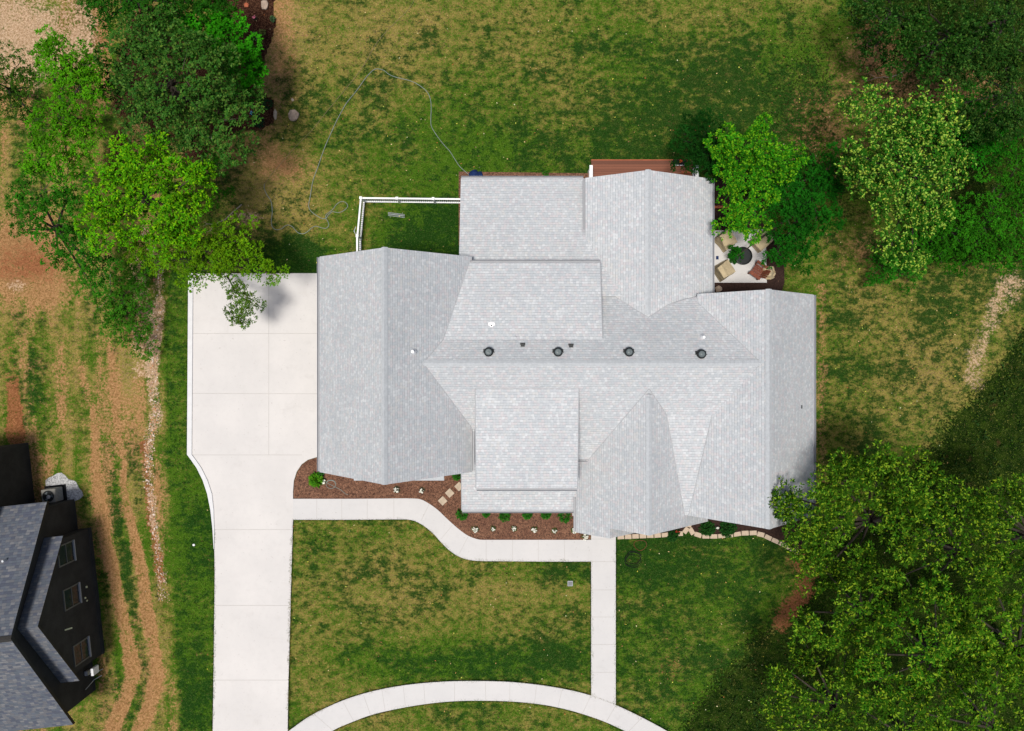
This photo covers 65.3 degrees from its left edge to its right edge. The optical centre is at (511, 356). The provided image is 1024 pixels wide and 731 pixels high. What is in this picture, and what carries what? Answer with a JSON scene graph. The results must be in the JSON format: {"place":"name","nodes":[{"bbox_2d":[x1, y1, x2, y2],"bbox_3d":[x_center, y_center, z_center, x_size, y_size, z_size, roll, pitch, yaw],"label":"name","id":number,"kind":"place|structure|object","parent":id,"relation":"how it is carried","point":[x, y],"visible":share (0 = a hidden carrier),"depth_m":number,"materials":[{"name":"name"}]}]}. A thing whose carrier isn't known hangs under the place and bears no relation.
{"place":"outdoors","nodes":[
{"label":"outdoors","id":0,"kind":"place"},
{"bbox_2d":[192,273,316,730],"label":"driveway","id":1,"kind":"structure","parent":0,"point":[252,453],"depth_m":46.34,"materials":[{"name":"concrete"}]},
{"bbox_2d":[293,498,590,561],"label":"curved path","id":2,"kind":"structure","parent":0,"point":[436,522],"depth_m":46.33,"materials":[{"name":"concrete"}]},
{"bbox_2d":[289,680,666,730],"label":"arched path","id":3,"kind":"structure","parent":0,"point":[334,716],"depth_m":46.32,"materials":[{"name":"concrete"}]},
{"bbox_2d":[0,0,1023,730],"bbox_3d":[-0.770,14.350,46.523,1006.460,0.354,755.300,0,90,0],"label":"ground","id":4,"kind":"structure","parent":0,"point":[114,400],"depth_m":46.41,"materials":[{"name":"green plant"}]},
{"bbox_2d":[0,40,57,144],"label":"dark thin tree","id":5,"kind":"object","parent":4,"relation":"on","point":[13,89],"visible":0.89,"depth_m":41.71,"materials":[{"name":"green plant"}]},
{"bbox_2d":[0,443,104,730],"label":"neighbour house","id":6,"kind":"structure","parent":4,"relation":"on","point":[51,641],"depth_m":42.65,"materials":[{"name":"grey paint"}]},
{"bbox_2d":[45,472,82,500],"bbox_3d":[-26.235,7.779,46.410,2.121,0.080,2.002,-32,90,0],"label":"gravel patch","id":7,"kind":"object","parent":4,"relation":"on","point":[73,489],"visible":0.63,"depth_m":46.37,"materials":[{"name":"grey gravel"}]},
{"bbox_2d":[41,484,66,502],"bbox_3d":[-26.462,7.945,45.915,1.220,0.910,1.000,-6,90,0],"label":"air conditioner","id":8,"kind":"object","parent":7,"relation":"on","point":[54,493],"visible":0.94,"depth_m":45.62,"materials":[{"name":"beige metal"}]},
{"bbox_2d":[15,24,113,194],"bbox_3d":[-22.477,-12.379,42.123,6.033,8.851,8.369,0,90,0],"label":"ash tree","id":9,"kind":"object","parent":4,"relation":"on","point":[73,122],"visible":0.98,"depth_m":39.17,"materials":[{"name":"green plant"}]},
{"bbox_2d":[4,161,124,300],"bbox_3d":[-22.756,-6.826,43.171,7.530,6.780,5.436,42,90,0],"label":"locust tree","id":10,"kind":"object","parent":4,"relation":"on","point":[58,228],"visible":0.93,"depth_m":40.82,"materials":[{"name":"green plant"}]},
{"bbox_2d":[89,253,160,362],"bbox_3d":[-21.678,-2.703,45.145,4.368,2.760,6.083,0,90,0],"label":"scrub bush","id":11,"kind":"object","parent":4,"relation":"on","point":[121,309],"visible":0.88,"depth_m":44.78,"materials":[{"name":"green plant"}]},
{"bbox_2d":[73,129,217,262],"bbox_3d":[-18.087,-7.878,41.986,7.226,9.133,6.486,0,90,0],"label":"lime tree","id":12,"kind":"object","parent":4,"relation":"on","point":[143,186],"visible":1,"depth_m":38.74,"materials":[{"name":"green plant"}]},
{"bbox_2d":[141,228,169,602],"bbox_3d":[-20.753,3.383,46.455,2.401,0.128,22.021,-1,90,0],"label":"rubble","id":13,"kind":"object","parent":4,"relation":"on","point":[150,424],"visible":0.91,"depth_m":46.47,"materials":[{"name":"stone"}]},
{"bbox_2d":[76,0,238,37],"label":"edge oak","id":14,"kind":"object","parent":4,"relation":"on","point":[132,4],"visible":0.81,"depth_m":40.30,"materials":[{"name":"green plant"}]},
{"bbox_2d":[92,3,266,176],"bbox_3d":[-16.413,-12.923,41.504,9.114,10.083,7.022,33,90,0],"label":"oak tree","id":15,"kind":"object","parent":4,"relation":"on","point":[142,49],"visible":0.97,"depth_m":38.68,"materials":[{"name":"green plant"}]},
{"bbox_2d":[187,273,214,546],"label":"driveway curb","id":16,"kind":"structure","parent":4,"relation":"on","point":[189,398],"depth_m":46.27,"materials":[{"name":"white concrete"}]},
{"bbox_2d":[114,208,289,293],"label":"overhanging tree","id":17,"kind":"object","parent":4,"relation":"on","point":[197,257],"visible":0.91,"depth_m":40.87,"materials":[{"name":"green plant"}]},
{"bbox_2d":[220,273,267,330],"bbox_3d":[-14.979,-3.419,43.968,2.376,5.108,4.173,-41,90,0],"label":"drooping branch","id":18,"kind":"object","parent":17,"relation":"attached to","point":[237,287],"visible":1,"depth_m":42.13,"materials":[{"name":"green plant"}]},
{"bbox_2d":[195,143,238,208],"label":"young sapling","id":19,"kind":"object","parent":4,"relation":"on","point":[216,158],"visible":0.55,"depth_m":43.77,"materials":[{"name":"green plant"}]},
{"bbox_2d":[174,0,269,102],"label":"maple tree","id":20,"kind":"object","parent":4,"relation":"on","point":[214,28],"visible":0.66,"depth_m":40.83,"materials":[{"name":"green plant"}]},
{"bbox_2d":[251,115,264,128],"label":"plant","id":21,"kind":"object","parent":4,"relation":"on","point":[259,124],"visible":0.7,"depth_m":46.23,"materials":[{"name":"green plant"}]},
{"bbox_2d":[259,29,265,35],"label":"plant","id":22,"kind":"object","parent":4,"relation":"on","point":[264,30],"visible":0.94,"depth_m":46.24,"materials":[{"name":"green plant"}]},
{"bbox_2d":[261,0,267,9],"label":"rock","id":23,"kind":"object","parent":4,"relation":"on","point":[264,4],"visible":1,"depth_m":46.27,"materials":[{"name":"beige stone"}]},
{"bbox_2d":[262,98,273,109],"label":"plant","id":24,"kind":"object","parent":4,"relation":"on","point":[265,105],"visible":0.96,"depth_m":46.24,"materials":[{"name":"green plant"}]},
{"bbox_2d":[273,109,276,119],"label":"rock","id":25,"kind":"object","parent":4,"relation":"on","point":[275,114],"visible":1,"depth_m":46.34,"materials":[{"name":"beige stone"}]},
{"bbox_2d":[288,110,298,120],"bbox_3d":[-12.660,-13.995,46.334,0.650,0.297,0.679,0,90,0],"label":"rock","id":26,"kind":"object","parent":4,"relation":"on","point":[293,115],"visible":1,"depth_m":46.23,"materials":[{"name":"grey stone"}]},
{"bbox_2d":[265,1,413,182],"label":"thin cord","id":27,"kind":"object","parent":4,"relation":"on","point":[338,97],"visible":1,"depth_m":46.37,"materials":[{"name":"grey"}]},
{"bbox_2d":[264,69,468,233],"bbox_3d":[-9.261,-12.120,46.355,11.874,0.059,7.765,-20,90,0],"label":"garden hose","id":28,"kind":"object","parent":4,"relation":"on","point":[323,151],"visible":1,"depth_m":46.34,"materials":[{"name":"grey rubber"}]},
{"bbox_2d":[388,212,404,217],"bbox_3d":[-6.686,-8.208,46.276,0.974,0.249,0.292,2,90,0],"label":"metal rack","id":29,"kind":"object","parent":4,"relation":"on","point":[396,214],"visible":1,"depth_m":46.16,"materials":[{"name":"grey metal"}]},
{"bbox_2d":[354,196,459,250],"bbox_3d":[-6.237,-8.587,45.810,7.333,1.280,3.054,-27,90,0],"label":"picket fence","id":30,"kind":"object","parent":4,"relation":"on","point":[361,198],"visible":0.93,"depth_m":45.62,"materials":[{"name":"white plastic"}]},
{"bbox_2d":[293,458,590,539],"bbox_3d":[-4.057,7.306,46.400,17.251,0.100,6.617,0,90,0],"label":"front mulch bed","id":31,"kind":"object","parent":4,"relation":"on","point":[433,493],"visible":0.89,"depth_m":46.35,"materials":[{"name":"brown wood"}]},
{"bbox_2d":[308,472,326,487],"bbox_3d":[-11.286,7.128,46.052,1.086,0.736,1.009,0,90,0],"label":"spiky plant","id":32,"kind":"object","parent":31,"relation":"on","point":[312,478],"visible":0.98,"depth_m":45.98,"materials":[{"name":"green plant"}]},
{"bbox_2d":[438,496,446,505],"bbox_3d":[-4.019,8.347,46.335,0.400,0.070,0.400,-43,90,0],"label":"stepping stone","id":33,"kind":"object","parent":31,"relation":"on","point":[442,500],"visible":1,"depth_m":46.30,"materials":[{"name":"beige stone"}]},
{"bbox_2d":[445,488,453,497],"bbox_3d":[-3.615,7.895,46.335,0.400,0.070,0.400,-43,90,0],"label":"stepping stone","id":34,"kind":"object","parent":31,"relation":"on","point":[449,492],"visible":1,"depth_m":46.30,"materials":[{"name":"beige stone"}]},
{"bbox_2d":[452,474,460,480],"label":"shrub","id":35,"kind":"object","parent":31,"relation":"on","point":[456,477],"visible":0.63,"depth_m":46.08,"materials":[{"name":"green plant"}]},
{"bbox_2d":[454,482,460,490],"bbox_3d":[-3.068,7.514,46.335,0.400,0.070,0.400,-43,90,0],"label":"stepping stone","id":36,"kind":"object","parent":31,"relation":"on","point":[457,486],"visible":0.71,"depth_m":46.30,"materials":[{"name":"beige stone"}]},
{"bbox_2d":[455,509,467,520],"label":"shrub","id":37,"kind":"object","parent":31,"relation":"on","point":[458,514],"visible":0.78,"depth_m":46.05,"materials":[{"name":"green plant"}]},
{"bbox_2d":[498,513,510,521],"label":"shrub","id":38,"kind":"object","parent":31,"relation":"on","point":[505,515],"visible":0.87,"depth_m":46.00,"materials":[{"name":"green plant"}]},
{"bbox_2d":[522,513,532,519],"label":"shrub","id":39,"kind":"object","parent":31,"relation":"on","point":[526,516],"visible":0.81,"depth_m":45.96,"materials":[{"name":"green plant"}]},
{"bbox_2d":[541,513,550,519],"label":"shrub","id":40,"kind":"object","parent":31,"relation":"on","point":[547,516],"visible":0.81,"depth_m":45.93,"materials":[{"name":"green plant"}]},
{"bbox_2d":[557,513,571,522],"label":"shrub","id":41,"kind":"object","parent":31,"relation":"on","point":[561,519],"visible":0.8,"depth_m":46.02,"materials":[{"name":"green plant"}]},
{"bbox_2d":[469,169,482,175],"bbox_3d":[-2.104,-10.550,46.183,0.830,0.476,0.630,-14,90,0],"label":"cloth bundle","id":42,"kind":"object","parent":4,"relation":"on","point":[475,172],"visible":0.68,"depth_m":46.07,"materials":[{"name":"blue fabric"}]},
{"bbox_2d":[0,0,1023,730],"bbox_3d":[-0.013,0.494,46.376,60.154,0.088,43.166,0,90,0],"label":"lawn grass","id":43,"kind":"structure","parent":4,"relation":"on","point":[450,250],"depth_m":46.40,"materials":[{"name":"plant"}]},
{"bbox_2d":[204,204,241,231],"bbox_3d":[-16.842,-8.209,46.269,2.582,0.117,0.887,-42,90,0],"label":"fallen branch","id":44,"kind":"object","parent":43,"relation":"on","point":[229,215],"visible":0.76,"depth_m":46.26,"materials":[{"name":"wood"}]},
{"bbox_2d":[625,551,640,567],"bbox_3d":[7.019,11.746,46.326,0.963,0.111,0.994,0,90,0],"label":"coiled cable","id":45,"kind":"object","parent":43,"relation":"on","point":[635,555],"visible":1,"depth_m":46.32,"materials":[{"name":"rubber"}]},
{"bbox_2d":[459,172,588,237],"bbox_3d":[0.714,-8.614,46.403,7.614,0.095,4.283,0,90,0],"label":"mulch bed","id":46,"kind":"object","parent":4,"relation":"on","point":[585,175],"visible":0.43,"depth_m":46.35,"materials":[{"name":"brown soil"}]},
{"bbox_2d":[317,169,815,537],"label":"house","id":47,"kind":"structure","parent":4,"relation":"on","point":[596,356],"depth_m":40.92,"materials":[{"name":"grey"}]},
{"bbox_2d":[625,534,631,538],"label":"edging stone","id":48,"kind":"object","parent":4,"relation":"on","point":[628,536],"visible":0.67,"depth_m":46.24,"materials":[{"name":"beige stone"}]},
{"bbox_2d":[632,533,638,538],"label":"edging stone","id":49,"kind":"object","parent":4,"relation":"on","point":[635,536],"visible":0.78,"depth_m":46.24,"materials":[{"name":"beige stone"}]},
{"bbox_2d":[588,159,698,176],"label":"deck","id":50,"kind":"structure","parent":4,"relation":"on","point":[600,167],"depth_m":45.85,"materials":[{"name":"wood"}]},
{"bbox_2d":[673,160,685,165],"bbox_3d":[9.583,-11.103,45.655,0.760,0.290,0.340,0,90,0],"label":"planter","id":51,"kind":"object","parent":50,"relation":"on","point":[681,163],"visible":0.58,"depth_m":45.60,"materials":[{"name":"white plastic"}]},
{"bbox_2d":[654,533,660,537],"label":"edging stone","id":52,"kind":"object","parent":4,"relation":"on","point":[657,535],"visible":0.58,"depth_m":46.25,"materials":[{"name":"beige stone"}]},
{"bbox_2d":[661,532,667,536],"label":"edging stone","id":53,"kind":"object","parent":4,"relation":"on","point":[664,534],"visible":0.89,"depth_m":46.24,"materials":[{"name":"beige stone"}]},
{"bbox_2d":[682,527,688,533],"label":"edging stone","id":54,"kind":"object","parent":4,"relation":"on","point":[685,530],"visible":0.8,"depth_m":46.25,"materials":[{"name":"beige stone"}]},
{"bbox_2d":[688,527,694,534],"bbox_3d":[10.400,10.094,46.329,0.278,0.207,0.413,-31,90,0],"label":"edging stone","id":55,"kind":"object","parent":4,"relation":"on","point":[691,531],"visible":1,"depth_m":46.23,"materials":[{"name":"beige stone"}]},
{"bbox_2d":[694,531,701,537],"bbox_3d":[10.779,10.306,46.341,0.413,0.173,0.272,18,90,0],"label":"edging stone","id":56,"kind":"object","parent":4,"relation":"on","point":[697,534],"visible":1,"depth_m":46.25,"materials":[{"name":"beige stone"}]},
{"bbox_2d":[666,106,731,182],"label":"dark shrub tree","id":57,"kind":"object","parent":4,"relation":"on","point":[699,150],"visible":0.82,"depth_m":42.27,"materials":[{"name":"green plant"}]},
{"bbox_2d":[710,534,716,538],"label":"edging stone","id":58,"kind":"object","parent":4,"relation":"on","point":[713,536],"visible":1,"depth_m":46.24,"materials":[{"name":"beige stone"}]},
{"bbox_2d":[624,515,814,549],"bbox_3d":[11.826,9.375,46.403,11.564,0.095,4.093,0,90,0],"label":"side mulch bed","id":59,"kind":"object","parent":4,"relation":"on","point":[777,533],"visible":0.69,"depth_m":46.35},
{"bbox_2d":[666,530,677,541],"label":"shrub","id":60,"kind":"object","parent":59,"relation":"on","point":[673,537],"visible":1,"depth_m":46.07,"materials":[{"name":"green plant"}]},
{"bbox_2d":[699,521,715,535],"bbox_3d":[11.306,9.953,46.094,1.017,0.652,0.997,27,90,0],"label":"shrub","id":61,"kind":"object","parent":59,"relation":"on","point":[707,532],"visible":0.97,"depth_m":46.10,"materials":[{"name":"green plant"}]},
{"bbox_2d":[718,521,737,537],"bbox_3d":[12.475,9.926,46.112,1.119,0.615,1.034,-44,90,0],"label":"shrub","id":62,"kind":"object","parent":59,"relation":"on","point":[726,533],"visible":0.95,"depth_m":46.11,"materials":[{"name":"green plant"}]},
{"bbox_2d":[733,531,740,536],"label":"edging stone","id":63,"kind":"object","parent":4,"relation":"on","point":[737,533],"visible":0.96,"depth_m":46.25,"materials":[{"name":"beige stone"}]},
{"bbox_2d":[714,229,766,282],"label":"patio","id":64,"kind":"structure","parent":4,"relation":"on","point":[740,275],"depth_m":46.31,"materials":[{"name":"concrete"}]},
{"bbox_2d":[714,259,735,281],"bbox_3d":[12.203,-4.990,45.776,1.000,1.068,0.978,-32,90,0],"label":"armchair","id":65,"kind":"object","parent":64,"relation":"on","point":[724,270],"visible":0.99,"depth_m":45.52,"materials":[{"name":"beige fabric"}]},
{"bbox_2d":[714,229,737,252],"bbox_3d":[12.304,-6.702,45.776,0.978,1.068,1.000,-38,90,0],"label":"armchair","id":66,"kind":"object","parent":64,"relation":"on","point":[724,243],"visible":0.82,"depth_m":45.55,"materials":[{"name":"beige fabric"}]},
{"bbox_2d":[735,247,751,264],"bbox_3d":[13.323,-5.818,46.125,1.040,0.370,1.040,0,90,0],"label":"fire pit","id":67,"kind":"object","parent":64,"relation":"on","point":[747,259],"visible":0.79,"depth_m":45.97,"materials":[{"name":"black paint"}]},
{"bbox_2d":[747,260,770,279],"bbox_3d":[14.207,-4.920,45.820,0.910,0.980,0.920,35,90,0],"label":"armchair","id":68,"kind":"object","parent":64,"relation":"on","point":[759,276],"visible":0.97,"depth_m":45.75,"materials":[{"name":"red fabric"}]},
{"bbox_2d":[749,230,773,252],"bbox_3d":[14.325,-6.648,45.776,1.000,1.068,0.978,-42,90,0],"label":"armchair","id":69,"kind":"object","parent":64,"relation":"on","point":[760,246],"visible":0.53,"depth_m":45.57,"materials":[{"name":"beige fabric"}]},
{"bbox_2d":[741,530,748,535],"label":"edging stone","id":70,"kind":"object","parent":4,"relation":"on","point":[744,532],"visible":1,"depth_m":46.25,"materials":[{"name":"beige stone"}]},
{"bbox_2d":[713,178,784,292],"bbox_3d":[13.028,-6.520,46.404,5.592,0.092,7.710,0,90,0],"label":"patio mulch bed","id":71,"kind":"object","parent":4,"relation":"on","point":[773,284],"visible":0.19,"depth_m":46.36,"materials":[{"name":"brown soil"}]},
{"bbox_2d":[715,285,721,291],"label":"rock","id":72,"kind":"object","parent":71,"relation":"on","point":[718,288],"visible":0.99,"depth_m":46.24,"materials":[{"name":"beige stone"}]},
{"bbox_2d":[728,246,744,264],"bbox_3d":[12.962,-5.840,46.045,0.984,0.751,1.051,21,90,0],"label":"leafy plant","id":73,"kind":"object","parent":71,"relation":"on","point":[733,261],"visible":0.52,"depth_m":45.92,"materials":[{"name":"green plant"}]},
{"bbox_2d":[763,266,775,279],"bbox_3d":[14.837,-4.875,46.015,0.815,0.751,0.856,-26,90,0],"label":"cloth cover","id":74,"kind":"object","parent":71,"relation":"on","point":[771,275],"visible":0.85,"depth_m":46.05,"materials":[{"name":"beige fabric"}]},
{"bbox_2d":[749,530,756,534],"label":"edging stone","id":75,"kind":"object","parent":4,"relation":"on","point":[752,532],"visible":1,"depth_m":46.23,"materials":[{"name":"beige stone"}]},
{"bbox_2d":[702,112,808,245],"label":"bright maple","id":76,"kind":"object","parent":4,"relation":"on","point":[750,201],"visible":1,"depth_m":40.49,"materials":[{"name":"green plant"}]},
{"bbox_2d":[756,531,764,537],"bbox_3d":[14.411,10.286,46.338,0.413,0.182,0.279,13,90,0],"label":"edging stone","id":77,"kind":"object","parent":4,"relation":"on","point":[760,534],"visible":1,"depth_m":46.25,"materials":[{"name":"beige stone"}]},
{"bbox_2d":[764,534,771,540],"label":"edging stone","id":78,"kind":"object","parent":4,"relation":"on","point":[767,537],"visible":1,"depth_m":46.23,"materials":[{"name":"beige stone"}]},
{"bbox_2d":[771,537,778,543],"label":"edging stone","id":79,"kind":"object","parent":4,"relation":"on","point":[775,540],"visible":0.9,"depth_m":46.25,"materials":[{"name":"beige stone"}]},
{"bbox_2d":[727,141,851,275],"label":"shade tree","id":80,"kind":"object","parent":4,"relation":"on","point":[803,204],"visible":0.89,"depth_m":42.23,"materials":[{"name":"green plant"}]},
{"bbox_2d":[758,625,870,730],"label":"oak tree","id":81,"kind":"object","parent":4,"relation":"on","point":[827,694],"visible":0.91,"depth_m":39.73,"materials":[{"name":"green plant"}]},
{"bbox_2d":[788,540,910,661],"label":"oak tree","id":82,"kind":"object","parent":4,"relation":"on","point":[857,607],"visible":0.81,"depth_m":38.85,"materials":[{"name":"green plant"}]},
{"bbox_2d":[687,0,1023,730],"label":"undergrowth","id":83,"kind":"object","parent":4,"relation":"on","point":[990,473],"visible":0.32,"depth_m":46.27,"materials":[{"name":"green plant"}]},
{"bbox_2d":[768,439,947,599],"bbox_3d":[16.997,7.706,41.586,8.525,9.981,7.000,-25,90,0],"label":"oak tree","id":84,"kind":"object","parent":4,"relation":"on","point":[820,524],"visible":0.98,"depth_m":38.60,"materials":[{"name":"green plant"}]},
{"bbox_2d":[837,0,931,74],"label":"woodland tree","id":85,"kind":"object","parent":4,"relation":"on","point":[893,15],"visible":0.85,"depth_m":41.39,"materials":[{"name":"green plant"}]},
{"bbox_2d":[863,240,924,293],"bbox_3d":[21.593,-5.111,45.359,3.610,2.306,3.090,0,90,0],"label":"bush","id":86,"kind":"object","parent":4,"relation":"on","point":[889,271],"visible":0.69,"depth_m":45.00,"materials":[{"name":"green plant"}]},
{"bbox_2d":[833,672,959,730],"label":"oak tree","id":87,"kind":"object","parent":4,"relation":"on","point":[894,722],"visible":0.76,"depth_m":37.43,"materials":[{"name":"green plant"}]},
{"bbox_2d":[833,76,977,279],"bbox_3d":[18.468,-9.143,41.546,7.333,10.017,9.084,20,90,0],"label":"blossom tree","id":88,"kind":"object","parent":4,"relation":"on","point":[911,170],"visible":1,"depth_m":37.88,"materials":[{"name":"green plant"}]},
{"bbox_2d":[853,571,986,715],"bbox_3d":[19.231,14.760,40.336,6.891,12.457,8.528,-36,90,0],"label":"oak tree","id":89,"kind":"object","parent":4,"relation":"on","point":[926,644],"visible":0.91,"depth_m":36.24,"materials":[{"name":"green plant"}]},
{"bbox_2d":[882,0,993,91],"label":"woodland tree","id":90,"kind":"object","parent":4,"relation":"on","point":[901,44],"visible":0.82,"depth_m":39.93,"materials":[{"name":"green plant"}]},
{"bbox_2d":[879,469,1013,609],"bbox_3d":[21.138,8.647,40.628,8.231,11.870,6.529,0,90,0],"label":"oak tree","id":91,"kind":"object","parent":4,"relation":"on","point":[952,547],"visible":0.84,"depth_m":37.51,"materials":[{"name":"green plant"}]},
{"bbox_2d":[894,142,1023,278],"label":"understory tree","id":92,"kind":"object","parent":4,"relation":"on","point":[970,230],"visible":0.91,"depth_m":41.64,"materials":[{"name":"green plant"}]},
{"bbox_2d":[907,637,1023,730],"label":"oak tree","id":93,"kind":"object","parent":4,"relation":"on","point":[988,720],"visible":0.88,"depth_m":36.22,"materials":[{"name":"green plant"}]},
{"bbox_2d":[923,567,1023,702],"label":"oak tree","id":94,"kind":"object","parent":4,"relation":"on","point":[1002,638],"visible":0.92,"depth_m":35.96,"materials":[{"name":"green plant"}]},
{"bbox_2d":[930,0,1023,84],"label":"woodland tree","id":95,"kind":"object","parent":4,"relation":"on","point":[1006,18],"visible":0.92,"depth_m":38.89,"materials":[{"name":"green plant"}]},
{"bbox_2d":[945,83,1023,170],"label":"vine thicket","id":96,"kind":"object","parent":4,"relation":"on","point":[978,147],"visible":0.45,"depth_m":42.41,"materials":[{"name":"green plant"}]},
{"bbox_2d":[947,47,1023,145],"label":"woodland tree","id":97,"kind":"object","parent":4,"relation":"on","point":[1008,94],"visible":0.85,"depth_m":39.93,"materials":[{"name":"green plant"}]},
{"bbox_2d":[956,472,1023,579],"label":"oak tree","id":98,"kind":"object","parent":4,"relation":"on","point":[1014,533],"visible":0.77,"depth_m":39.31,"materials":[{"name":"green plant"}]},
{"bbox_2d":[207,12,956,718],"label":"fallen leaves","id":99,"kind":"object","parent":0,"point":[443,246],"depth_m":46.35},
{"bbox_2d":[591,535,615,704],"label":"front path","id":100,"kind":"structure","parent":0,"point":[603,607],"depth_m":46.33,"materials":[{"name":"concrete"}]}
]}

